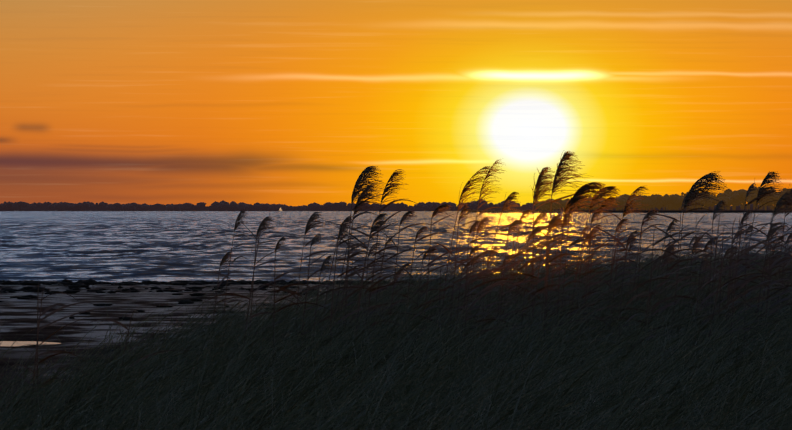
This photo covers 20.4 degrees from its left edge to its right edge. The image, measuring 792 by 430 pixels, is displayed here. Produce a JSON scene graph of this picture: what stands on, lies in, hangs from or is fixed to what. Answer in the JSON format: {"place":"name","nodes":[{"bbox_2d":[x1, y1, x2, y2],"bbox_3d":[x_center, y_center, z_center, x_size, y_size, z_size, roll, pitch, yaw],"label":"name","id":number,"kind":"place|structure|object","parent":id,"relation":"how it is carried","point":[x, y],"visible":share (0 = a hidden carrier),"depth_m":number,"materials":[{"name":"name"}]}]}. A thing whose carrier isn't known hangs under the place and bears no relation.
{"place":"outdoors","nodes":[
{"label":"outdoors","id":0,"kind":"place"},
{"bbox_2d":[0,291,249,390],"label":"stray grass","id":1,"kind":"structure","parent":0,"point":[86,340],"depth_m":22.08,"materials":[{"name":"black plant"}]},
{"bbox_2d":[0,231,791,429],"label":"dune grass","id":2,"kind":"structure","parent":0,"point":[535,385],"depth_m":10.53,"materials":[{"name":"black plant"}]},
{"bbox_2d":[0,211,791,282],"bbox_3d":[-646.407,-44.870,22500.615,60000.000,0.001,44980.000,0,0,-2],"label":"water","id":3,"kind":"structure","parent":0,"point":[118,246],"depth_m":163.96,"materials":[{"name":"liquid"}]},
{"bbox_2d":[467,209,567,212],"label":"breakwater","id":4,"kind":"object","parent":3,"relation":"in","point":[506,211],"visible":0.65,"depth_m":2151.95,"materials":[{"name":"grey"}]},
{"bbox_2d":[0,210,791,417],"bbox_3d":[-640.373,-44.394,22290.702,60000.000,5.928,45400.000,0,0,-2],"label":"ground","id":5,"kind":"structure","parent":0,"point":[22,313],"depth_m":39.34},
{"bbox_2d":[0,341,60,345],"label":"puddle","id":6,"kind":"object","parent":5,"relation":"on","point":[9,343],"visible":0.83,"depth_m":28.81,"materials":[{"name":"beige liquid"}]},
{"bbox_2d":[0,278,455,319],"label":"seaweed wrack","id":7,"kind":"object","parent":5,"relation":"on","point":[74,287],"visible":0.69,"depth_m":61.19,"materials":[{"name":"black plant"}]},
{"bbox_2d":[0,206,764,210],"bbox_3d":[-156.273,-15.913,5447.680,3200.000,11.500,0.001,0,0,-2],"label":"shoreline","id":8,"kind":"structure","parent":5,"relation":"on","point":[151,208],"depth_m":5441.77,"materials":[{"name":"black"}]},
{"bbox_2d":[0,199,784,210],"bbox_3d":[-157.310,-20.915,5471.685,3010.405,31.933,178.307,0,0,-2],"label":"treeline","id":9,"kind":"object","parent":5,"relation":"on","point":[234,206],"visible":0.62,"depth_m":5426.03,"materials":[{"name":"black plant"}]},
{"bbox_2d":[3,161,791,424],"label":"reeds","id":10,"kind":"object","parent":5,"relation":"on","point":[736,264],"visible":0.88,"depth_m":14.54,"materials":[{"name":"black plant"}]},
{"bbox_2d":[220,151,791,280],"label":"reed plumes","id":11,"kind":"object","parent":10,"relation":"attached to","point":[705,181],"visible":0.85,"depth_m":15.25,"materials":[{"name":"brown plant"}]},
{"bbox_2d":[532,186,791,211],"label":"headland trees","id":12,"kind":"object","parent":5,"relation":"on","point":[668,202],"visible":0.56,"depth_m":2093.88,"materials":[{"name":"green plant"}]},
{"bbox_2d":[0,0,791,205],"label":"sky","id":13,"kind":"structure","parent":0,"point":[150,102],"materials":[{"name":"orange"}]}
]}

